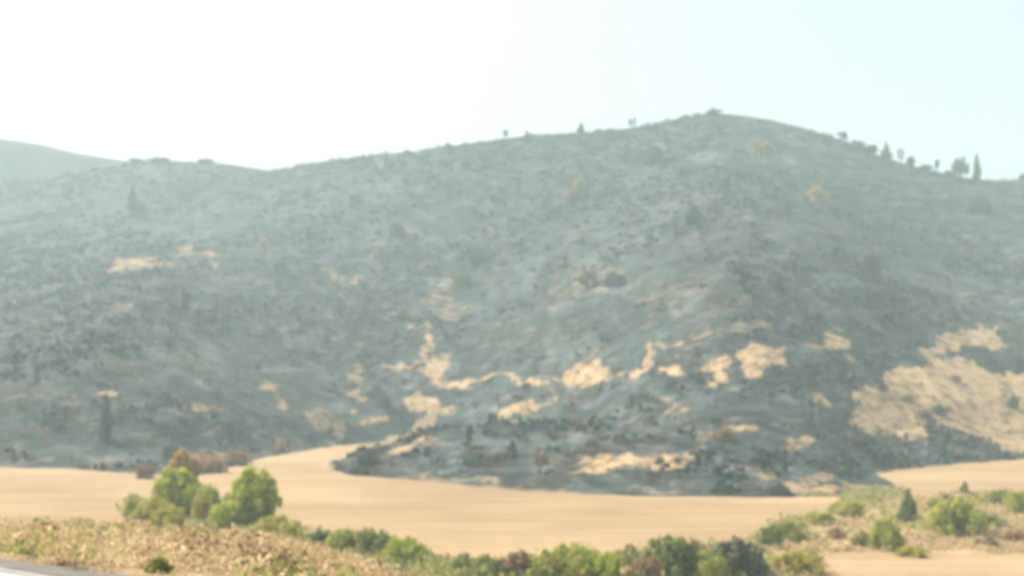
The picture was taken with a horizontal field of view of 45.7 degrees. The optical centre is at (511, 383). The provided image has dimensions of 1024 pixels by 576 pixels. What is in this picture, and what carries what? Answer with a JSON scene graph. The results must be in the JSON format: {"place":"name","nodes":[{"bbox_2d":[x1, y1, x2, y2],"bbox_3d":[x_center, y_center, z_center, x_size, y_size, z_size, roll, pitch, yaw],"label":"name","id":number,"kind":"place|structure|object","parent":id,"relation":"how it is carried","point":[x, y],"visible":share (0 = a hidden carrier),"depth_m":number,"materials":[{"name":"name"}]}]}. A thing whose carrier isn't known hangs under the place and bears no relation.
{"place":"outdoors","nodes":[
{"label":"outdoors","id":0,"kind":"place"},
{"bbox_2d":[0,567,47,575],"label":"road marking","id":1,"kind":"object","parent":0,"point":[8,571],"depth_m":16.30,"materials":[{"name":"paint"}]},
{"bbox_2d":[0,138,130,183],"bbox_3d":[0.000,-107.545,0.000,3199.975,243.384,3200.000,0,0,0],"label":"distant hill","id":2,"kind":"structure","parent":0,"point":[22,160],"depth_m":999.94,"materials":[{"name":"grey"}]},
{"bbox_2d":[0,559,145,575],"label":"road","id":3,"kind":"structure","parent":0,"point":[49,570],"depth_m":21.16,"materials":[{"name":"grey asphalt"}]},
{"bbox_2d":[0,515,361,575],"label":"bank weeds","id":4,"kind":"object","parent":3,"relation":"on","point":[21,542],"visible":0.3,"depth_m":31.80,"materials":[{"name":"beige plant"}]},
{"bbox_2d":[0,514,430,575],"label":"dry bracken","id":5,"kind":"object","parent":3,"relation":"on","point":[222,563],"visible":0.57,"depth_m":34.29,"materials":[{"name":"brown plant"}]},
{"bbox_2d":[9,516,430,575],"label":"brown heather","id":6,"kind":"object","parent":3,"relation":"on","point":[289,556],"visible":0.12,"depth_m":36.50,"materials":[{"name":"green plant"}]},
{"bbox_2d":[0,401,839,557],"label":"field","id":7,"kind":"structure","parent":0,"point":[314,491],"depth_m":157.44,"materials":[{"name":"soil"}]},
{"bbox_2d":[64,517,95,524],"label":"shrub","id":8,"kind":"object","parent":7,"relation":"on","point":[85,519],"visible":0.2,"depth_m":137.55,"materials":[{"name":"yellow plant"}]},
{"bbox_2d":[115,493,148,516],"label":"shrub","id":9,"kind":"object","parent":7,"relation":"on","point":[129,501],"visible":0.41,"depth_m":147.22,"materials":[{"name":"green plant"}]},
{"bbox_2d":[135,462,155,478],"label":"shrub","id":10,"kind":"object","parent":7,"relation":"on","point":[143,471],"visible":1,"depth_m":205.97,"materials":[{"name":"brown plant"}]},
{"bbox_2d":[128,494,171,521],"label":"shrub","id":11,"kind":"object","parent":7,"relation":"on","point":[146,506],"visible":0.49,"depth_m":139.54,"materials":[{"name":"green plant"}]},
{"bbox_2d":[142,503,191,526],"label":"shrub","id":12,"kind":"object","parent":7,"relation":"on","point":[164,515],"visible":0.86,"depth_m":136.76,"materials":[{"name":"green plant"}]},
{"bbox_2d":[151,466,202,506],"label":"tree","id":13,"kind":"object","parent":7,"relation":"on","point":[168,487],"visible":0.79,"depth_m":148.47,"materials":[{"name":"green plant"}]},
{"bbox_2d":[169,448,200,486],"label":"tree","id":14,"kind":"object","parent":7,"relation":"on","point":[186,459],"visible":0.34,"depth_m":156.48,"materials":[{"name":"orange plant"}]},
{"bbox_2d":[176,483,202,515],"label":"shrub","id":15,"kind":"object","parent":7,"relation":"on","point":[190,492],"visible":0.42,"depth_m":147.62,"materials":[{"name":"green plant"}]},
{"bbox_2d":[190,482,222,519],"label":"shrub","id":16,"kind":"object","parent":7,"relation":"on","point":[210,498],"visible":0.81,"depth_m":143.53,"materials":[{"name":"green plant"}]},
{"bbox_2d":[197,453,228,472],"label":"shrub","id":17,"kind":"object","parent":7,"relation":"on","point":[213,464],"visible":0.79,"depth_m":217.88,"materials":[{"name":"orange plant"}]},
{"bbox_2d":[205,501,240,529],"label":"shrub","id":18,"kind":"object","parent":7,"relation":"on","point":[224,512],"visible":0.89,"depth_m":134.48,"materials":[{"name":"green plant"}]},
{"bbox_2d":[224,449,252,465],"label":"shrub","id":19,"kind":"object","parent":7,"relation":"on","point":[238,458],"visible":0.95,"depth_m":239.46,"materials":[{"name":"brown plant"}]},
{"bbox_2d":[226,464,282,526],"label":"tree","id":20,"kind":"object","parent":7,"relation":"on","point":[254,495],"visible":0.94,"depth_m":136.40,"materials":[{"name":"green plant"}]},
{"bbox_2d":[255,513,297,532],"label":"shrub","id":21,"kind":"object","parent":7,"relation":"on","point":[272,522],"visible":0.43,"depth_m":128.03,"materials":[{"name":"green plant"}]},
{"bbox_2d":[0,113,1023,497],"bbox_3d":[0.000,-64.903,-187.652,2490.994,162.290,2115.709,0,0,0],"label":"hillside","id":22,"kind":"structure","parent":0,"point":[702,323],"depth_m":377.28,"materials":[{"name":"grey soil"}]},
{"bbox_2d":[98,391,114,440],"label":"tree","id":23,"kind":"object","parent":22,"relation":"on","point":[106,419],"visible":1,"depth_m":260.94,"materials":[{"name":"green plant"}]},
{"bbox_2d":[125,185,140,209],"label":"tree","id":24,"kind":"object","parent":22,"relation":"on","point":[132,202],"visible":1,"depth_m":691.51,"materials":[{"name":"green plant"}]},
{"bbox_2d":[161,444,179,457],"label":"shrub","id":25,"kind":"object","parent":22,"relation":"on","point":[172,450],"visible":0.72,"depth_m":256.53,"materials":[{"name":"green plant"}]},
{"bbox_2d":[180,289,191,319],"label":"tree","id":26,"kind":"object","parent":22,"relation":"on","point":[184,303],"visible":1,"depth_m":392.80,"materials":[{"name":"green plant"}]},
{"bbox_2d":[258,237,268,256],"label":"tree","id":27,"kind":"object","parent":22,"relation":"on","point":[261,241],"visible":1,"depth_m":534.64,"materials":[{"name":"green plant"}]},
{"bbox_2d":[272,438,292,451],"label":"shrub","id":28,"kind":"object","parent":22,"relation":"on","point":[281,444],"visible":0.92,"depth_m":290.57,"materials":[{"name":"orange plant"}]},
{"bbox_2d":[301,185,312,208],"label":"tree","id":29,"kind":"object","parent":22,"relation":"on","point":[305,194],"visible":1,"depth_m":640.66,"materials":[{"name":"green plant"}]},
{"bbox_2d":[347,464,369,474],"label":"shrub","id":30,"kind":"object","parent":22,"relation":"on","point":[359,469],"visible":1,"depth_m":213.79,"materials":[{"name":"grey plant"}]},
{"bbox_2d":[356,452,381,464],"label":"shrub","id":31,"kind":"object","parent":22,"relation":"on","point":[365,458],"visible":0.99,"depth_m":218.90,"materials":[{"name":"grey plant"}]},
{"bbox_2d":[379,392,391,408],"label":"shrub","id":32,"kind":"object","parent":22,"relation":"on","point":[385,402],"visible":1,"depth_m":360.06,"materials":[{"name":"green plant"}]},
{"bbox_2d":[389,222,404,237],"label":"shrub","id":33,"kind":"object","parent":22,"relation":"on","point":[398,231],"visible":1,"depth_m":551.55,"materials":[{"name":"green plant"}]},
{"bbox_2d":[395,307,409,317],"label":"shrub","id":34,"kind":"object","parent":22,"relation":"on","point":[402,312],"visible":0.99,"depth_m":450.77,"materials":[{"name":"green plant"}]},
{"bbox_2d":[451,269,472,285],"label":"shrub","id":35,"kind":"object","parent":22,"relation":"on","point":[460,277],"visible":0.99,"depth_m":485.23,"materials":[{"name":"green plant"}]},
{"bbox_2d":[465,424,472,445],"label":"tree","id":36,"kind":"object","parent":22,"relation":"on","point":[469,432],"visible":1,"depth_m":220.90,"materials":[{"name":"green plant"}]},
{"bbox_2d":[460,246,488,262],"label":"shrub","id":37,"kind":"object","parent":22,"relation":"on","point":[473,254],"visible":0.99,"depth_m":509.14,"materials":[{"name":"green plant"}]},
{"bbox_2d":[504,439,518,457],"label":"tree","id":38,"kind":"object","parent":22,"relation":"on","point":[512,450],"visible":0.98,"depth_m":209.16,"materials":[{"name":"green plant"}]},
{"bbox_2d":[0,112,1023,493],"bbox_3d":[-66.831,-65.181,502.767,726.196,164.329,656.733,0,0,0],"label":"burnt scrub","id":39,"kind":"object","parent":22,"relation":"on","point":[766,458],"visible":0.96,"depth_m":426.89,"materials":[{"name":"grey plant"}]},
{"bbox_2d":[0,107,1023,467],"bbox_3d":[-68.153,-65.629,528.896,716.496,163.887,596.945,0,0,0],"label":"burnt saplings","id":40,"kind":"object","parent":22,"relation":"on","point":[476,287],"visible":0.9,"depth_m":426.93,"materials":[{"name":"grey plant"}]},
{"bbox_2d":[2,119,1023,487],"bbox_3d":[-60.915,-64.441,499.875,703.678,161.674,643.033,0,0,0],"label":"dry scrub","id":41,"kind":"object","parent":22,"relation":"on","point":[572,367],"visible":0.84,"depth_m":330.19,"materials":[{"name":"brown plant"}]},
{"bbox_2d":[533,450,548,472],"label":"tree","id":42,"kind":"object","parent":22,"relation":"on","point":[539,457],"visible":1,"depth_m":196.91,"materials":[{"name":"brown plant"}]},
{"bbox_2d":[562,189,576,201],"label":"shrub","id":43,"kind":"object","parent":22,"relation":"on","point":[569,195],"visible":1,"depth_m":551.47,"materials":[{"name":"orange plant"}]},
{"bbox_2d":[573,178,584,198],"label":"tree","id":44,"kind":"object","parent":22,"relation":"on","point":[579,186],"visible":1,"depth_m":552.08,"materials":[{"name":"green plant"}]},
{"bbox_2d":[576,269,596,286],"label":"tree","id":45,"kind":"object","parent":22,"relation":"on","point":[585,278],"visible":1,"depth_m":406.85,"materials":[{"name":"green plant"}]},
{"bbox_2d":[601,270,625,285],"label":"shrub","id":46,"kind":"object","parent":22,"relation":"on","point":[614,278],"visible":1,"depth_m":398.45,"materials":[{"name":"green plant"}]},
{"bbox_2d":[641,144,663,162],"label":"tree","id":47,"kind":"object","parent":22,"relation":"on","point":[653,153],"visible":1,"depth_m":576.86,"materials":[{"name":"green plant"}]},
{"bbox_2d":[684,206,702,224],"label":"shrub","id":48,"kind":"object","parent":22,"relation":"on","point":[692,216],"visible":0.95,"depth_m":430.21,"materials":[{"name":"green plant"}]},
{"bbox_2d":[707,428,737,441],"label":"shrub","id":49,"kind":"object","parent":22,"relation":"on","point":[724,435],"visible":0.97,"depth_m":213.87,"materials":[{"name":"brown plant"}]},
{"bbox_2d":[739,268,750,288],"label":"tree","id":50,"kind":"object","parent":22,"relation":"on","point":[743,275],"visible":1,"depth_m":331.11,"materials":[{"name":"green plant"}]},
{"bbox_2d":[750,141,770,166],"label":"tree","id":51,"kind":"object","parent":22,"relation":"on","point":[763,150],"visible":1,"depth_m":546.44,"materials":[{"name":"green plant"}]},
{"bbox_2d":[767,486,793,496],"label":"shrub","id":52,"kind":"object","parent":22,"relation":"on","point":[780,491],"visible":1,"depth_m":172.06,"materials":[{"name":"grey plant"}]},
{"bbox_2d":[806,185,825,202],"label":"tree","id":53,"kind":"object","parent":22,"relation":"on","point":[814,191],"visible":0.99,"depth_m":494.19,"materials":[{"name":"orange plant"}]},
{"bbox_2d":[848,140,866,147],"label":"shrub","id":54,"kind":"object","parent":22,"relation":"on","point":[858,144],"visible":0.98,"depth_m":593.62,"materials":[{"name":"green plant"}]},
{"bbox_2d":[848,434,872,445],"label":"shrub","id":55,"kind":"object","parent":22,"relation":"on","point":[862,440],"visible":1,"depth_m":231.84,"materials":[{"name":"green plant"}]},
{"bbox_2d":[862,143,878,152],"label":"shrub","id":56,"kind":"object","parent":22,"relation":"on","point":[872,148],"visible":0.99,"depth_m":590.61,"materials":[{"name":"green plant"}]},
{"bbox_2d":[880,141,892,158],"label":"tree","id":57,"kind":"object","parent":22,"relation":"on","point":[886,153],"visible":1,"depth_m":589.20,"materials":[{"name":"green plant"}]},
{"bbox_2d":[913,408,933,416],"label":"shrub","id":58,"kind":"object","parent":22,"relation":"on","point":[925,412],"visible":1,"depth_m":278.04,"materials":[{"name":"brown plant"}]},
{"bbox_2d":[930,403,950,414],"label":"shrub","id":59,"kind":"object","parent":22,"relation":"on","point":[937,409],"visible":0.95,"depth_m":280.68,"materials":[{"name":"green plant"}]},
{"bbox_2d":[950,156,969,177],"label":"tree","id":60,"kind":"object","parent":22,"relation":"on","point":[957,166],"visible":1,"depth_m":577.64,"materials":[{"name":"green plant"}]},
{"bbox_2d":[972,154,982,179],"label":"tree","id":61,"kind":"object","parent":22,"relation":"on","point":[977,170],"visible":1,"depth_m":574.99,"materials":[{"name":"green plant"}]},
{"bbox_2d":[964,197,992,213],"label":"shrub","id":62,"kind":"object","parent":22,"relation":"on","point":[982,205],"visible":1,"depth_m":522.98,"materials":[{"name":"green plant"}]},
{"bbox_2d":[1007,393,1019,408],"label":"shrub","id":63,"kind":"object","parent":22,"relation":"on","point":[1013,401],"visible":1,"depth_m":299.60,"materials":[{"name":"grey plant"}]},
{"bbox_2d":[0,483,1023,575],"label":"ground","id":64,"kind":"structure","parent":0,"point":[131,570],"depth_m":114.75,"materials":[{"name":"beige plant"}]},
{"bbox_2d":[17,550,38,559],"bbox_3d":[-10.864,3.854,27.324,0.480,0.286,0.610,0,0,-26],"label":"shrub","id":65,"kind":"object","parent":64,"relation":"on","point":[26,552],"visible":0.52,"depth_m":27.29,"materials":[{"name":"green plant"}]},
{"bbox_2d":[43,556,79,566],"bbox_3d":[-9.271,3.653,24.919,0.656,0.260,0.833,0,0,9],"label":"shrub","id":66,"kind":"object","parent":64,"relation":"on","point":[58,559],"visible":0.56,"depth_m":24.92,"materials":[{"name":"brown plant"}]},
{"bbox_2d":[144,556,174,573],"bbox_3d":[-7.286,3.743,25.103,0.651,0.465,0.538,0,0,-38],"label":"shrub","id":67,"kind":"object","parent":64,"relation":"on","point":[153,565],"visible":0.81,"depth_m":24.98,"materials":[{"name":"green plant"}]},
{"bbox_2d":[172,550,210,568],"bbox_3d":[-7.696,4.240,29.213,0.994,0.506,1.203,0,0,-13],"label":"shrub","id":68,"kind":"object","parent":64,"relation":"on","point":[198,554],"visible":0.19,"depth_m":28.99,"materials":[{"name":"brown plant"}]},
{"bbox_2d":[183,517,215,530],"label":"shrub","id":69,"kind":"object","parent":64,"relation":"on","point":[199,520],"visible":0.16,"depth_m":126.00,"materials":[{"name":"green plant"}]},
{"bbox_2d":[230,524,274,534],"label":"shrub","id":70,"kind":"object","parent":64,"relation":"on","point":[254,527],"visible":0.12,"depth_m":122.37,"materials":[{"name":"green plant"}]},
{"bbox_2d":[274,519,309,540],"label":"shrub","id":71,"kind":"object","parent":64,"relation":"on","point":[294,528],"visible":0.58,"depth_m":121.47,"materials":[{"name":"green plant"}]},
{"bbox_2d":[303,525,334,546],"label":"shrub","id":72,"kind":"object","parent":64,"relation":"on","point":[318,535],"visible":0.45,"depth_m":115.93,"materials":[{"name":"green plant"}]},
{"bbox_2d":[324,528,358,552],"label":"shrub","id":73,"kind":"object","parent":64,"relation":"on","point":[345,538],"visible":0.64,"depth_m":113.05,"materials":[{"name":"green plant"}]},
{"bbox_2d":[356,526,378,553],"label":"shrub","id":74,"kind":"object","parent":64,"relation":"on","point":[364,536],"visible":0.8,"depth_m":112.47,"materials":[{"name":"green plant"}]},
{"bbox_2d":[369,529,396,556],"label":"shrub","id":75,"kind":"object","parent":64,"relation":"on","point":[380,543],"visible":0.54,"depth_m":111.16,"materials":[{"name":"green plant"}]},
{"bbox_2d":[380,535,431,560],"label":"shrub","id":76,"kind":"object","parent":64,"relation":"on","point":[399,548],"visible":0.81,"depth_m":108.40,"materials":[{"name":"green plant"}]},
{"bbox_2d":[451,551,477,574],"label":"shrub","id":77,"kind":"object","parent":64,"relation":"on","point":[460,561],"visible":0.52,"depth_m":101.56,"materials":[{"name":"green plant"}]},
{"bbox_2d":[468,554,506,575],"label":"shrub","id":78,"kind":"object","parent":64,"relation":"on","point":[491,564],"visible":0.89,"depth_m":99.46,"materials":[{"name":"green plant"}]},
{"bbox_2d":[498,549,538,575],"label":"shrub","id":79,"kind":"object","parent":64,"relation":"on","point":[514,562],"visible":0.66,"depth_m":100.69,"materials":[{"name":"brown plant"}]},
{"bbox_2d":[106,484,1023,575],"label":"green weeds","id":80,"kind":"object","parent":64,"relation":"on","point":[431,566],"visible":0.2,"depth_m":115.25,"materials":[{"name":"green plant"}]},
{"bbox_2d":[523,542,607,575],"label":"shrub","id":81,"kind":"object","parent":64,"relation":"on","point":[563,558],"visible":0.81,"depth_m":99.10,"materials":[{"name":"green plant"}]},
{"bbox_2d":[581,551,623,575],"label":"shrub","id":82,"kind":"object","parent":64,"relation":"on","point":[601,564],"visible":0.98,"depth_m":97.43,"materials":[{"name":"green plant"}]},
{"bbox_2d":[613,547,638,565],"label":"shrub","id":83,"kind":"object","parent":64,"relation":"on","point":[624,556],"visible":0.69,"depth_m":106.79,"materials":[{"name":"green plant"}]},
{"bbox_2d":[625,555,665,575],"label":"shrub","id":84,"kind":"object","parent":64,"relation":"on","point":[641,565],"visible":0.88,"depth_m":98.95,"materials":[{"name":"orange plant"}]},
{"bbox_2d":[631,533,701,575],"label":"shrub","id":85,"kind":"object","parent":64,"relation":"on","point":[672,554],"visible":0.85,"depth_m":99.52,"materials":[{"name":"green plant"}]},
{"bbox_2d":[684,550,732,575],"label":"shrub","id":86,"kind":"object","parent":64,"relation":"on","point":[708,564],"visible":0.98,"depth_m":98.56,"materials":[{"name":"green plant"}]},
{"bbox_2d":[707,535,770,575],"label":"shrub","id":87,"kind":"object","parent":64,"relation":"on","point":[748,558],"visible":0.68,"depth_m":100.60,"materials":[{"name":"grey plant"}]},
{"bbox_2d":[755,523,783,547],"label":"shrub","id":88,"kind":"object","parent":64,"relation":"on","point":[768,535],"visible":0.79,"depth_m":118.61,"materials":[{"name":"green plant"}]},
{"bbox_2d":[769,519,812,542],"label":"shrub","id":89,"kind":"object","parent":64,"relation":"on","point":[789,530],"visible":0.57,"depth_m":122.35,"materials":[{"name":"green plant"}]},
{"bbox_2d":[769,549,830,575],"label":"shrub","id":90,"kind":"object","parent":64,"relation":"on","point":[795,562],"visible":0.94,"depth_m":102.44,"materials":[{"name":"green plant"}]},
{"bbox_2d":[796,510,837,525],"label":"shrub","id":91,"kind":"object","parent":64,"relation":"on","point":[815,516],"visible":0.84,"depth_m":137.88,"materials":[{"name":"green plant"}]},
{"bbox_2d":[827,528,846,539],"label":"shrub","id":92,"kind":"object","parent":64,"relation":"on","point":[834,533],"visible":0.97,"depth_m":125.82,"materials":[{"name":"orange plant"}]},
{"bbox_2d":[826,495,869,516],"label":"shrub","id":93,"kind":"object","parent":64,"relation":"on","point":[843,506],"visible":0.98,"depth_m":146.81,"materials":[{"name":"green plant"}]},
{"bbox_2d":[849,529,874,547],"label":"shrub","id":94,"kind":"object","parent":64,"relation":"on","point":[859,540],"visible":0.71,"depth_m":119.06,"materials":[{"name":"green plant"}]},
{"bbox_2d":[866,513,905,551],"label":"shrub","id":95,"kind":"object","parent":64,"relation":"on","point":[886,531],"visible":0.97,"depth_m":115.94,"materials":[{"name":"green plant"}]},
{"bbox_2d":[894,488,917,522],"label":"cypress","id":96,"kind":"object","parent":64,"relation":"on","point":[908,509],"visible":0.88,"depth_m":140.70,"materials":[{"name":"green plant"}]},
{"bbox_2d":[919,512,932,530],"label":"shrub","id":97,"kind":"object","parent":64,"relation":"on","point":[926,524],"visible":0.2,"depth_m":131.82,"materials":[{"name":"green plant"}]},
{"bbox_2d":[924,497,941,509],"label":"shrub","id":98,"kind":"object","parent":64,"relation":"on","point":[932,501],"visible":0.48,"depth_m":152.09,"materials":[{"name":"green plant"}]},
{"bbox_2d":[927,494,989,536],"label":"shrub","id":99,"kind":"object","parent":64,"relation":"on","point":[954,514],"visible":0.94,"depth_m":127.86,"materials":[{"name":"green plant"}]},
{"bbox_2d":[957,481,972,495],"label":"cypress","id":100,"kind":"object","parent":64,"relation":"on","point":[963,489],"visible":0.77,"depth_m":172.69,"materials":[{"name":"green plant"}]},
{"bbox_2d":[974,535,997,548],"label":"shrub","id":101,"kind":"object","parent":64,"relation":"on","point":[990,540],"visible":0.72,"depth_m":118.06,"materials":[{"name":"brown plant"}]},
{"bbox_2d":[974,511,1007,527],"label":"shrub","id":102,"kind":"object","parent":64,"relation":"on","point":[995,518],"visible":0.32,"depth_m":134.23,"materials":[{"name":"green plant"}]},
{"bbox_2d":[981,488,1008,504],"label":"shrub","id":103,"kind":"object","parent":64,"relation":"on","point":[995,496],"visible":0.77,"depth_m":160.03,"materials":[{"name":"green plant"}]},
{"bbox_2d":[999,528,1023,543],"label":"shrub","id":104,"kind":"object","parent":64,"relation":"on","point":[1017,535],"visible":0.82,"depth_m":121.78,"materials":[{"name":"orange plant"}]},
{"bbox_2d":[1001,490,1023,513],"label":"shrub","id":105,"kind":"object","parent":64,"relation":"on","point":[1014,502],"visible":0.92,"depth_m":150.64,"materials":[{"name":"green plant"}]},
{"bbox_2d":[0,0,1023,179],"label":"sky","id":106,"kind":"structure","parent":0,"point":[261,84],"materials":[{"name":"white"}]},
{"bbox_2d":[817,552,1023,575],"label":"field","id":107,"kind":"structure","parent":0,"point":[881,564],"depth_m":106.77,"materials":[{"name":"soil"}]},
{"bbox_2d":[894,545,928,558],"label":"shrub","id":108,"kind":"object","parent":107,"relation":"on","point":[915,552],"visible":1,"depth_m":111.82,"materials":[{"name":"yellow plant"}]},
{"bbox_2d":[875,459,1023,498],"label":"field","id":109,"kind":"structure","parent":0,"point":[928,481],"depth_m":207.53,"materials":[{"name":"soil"}]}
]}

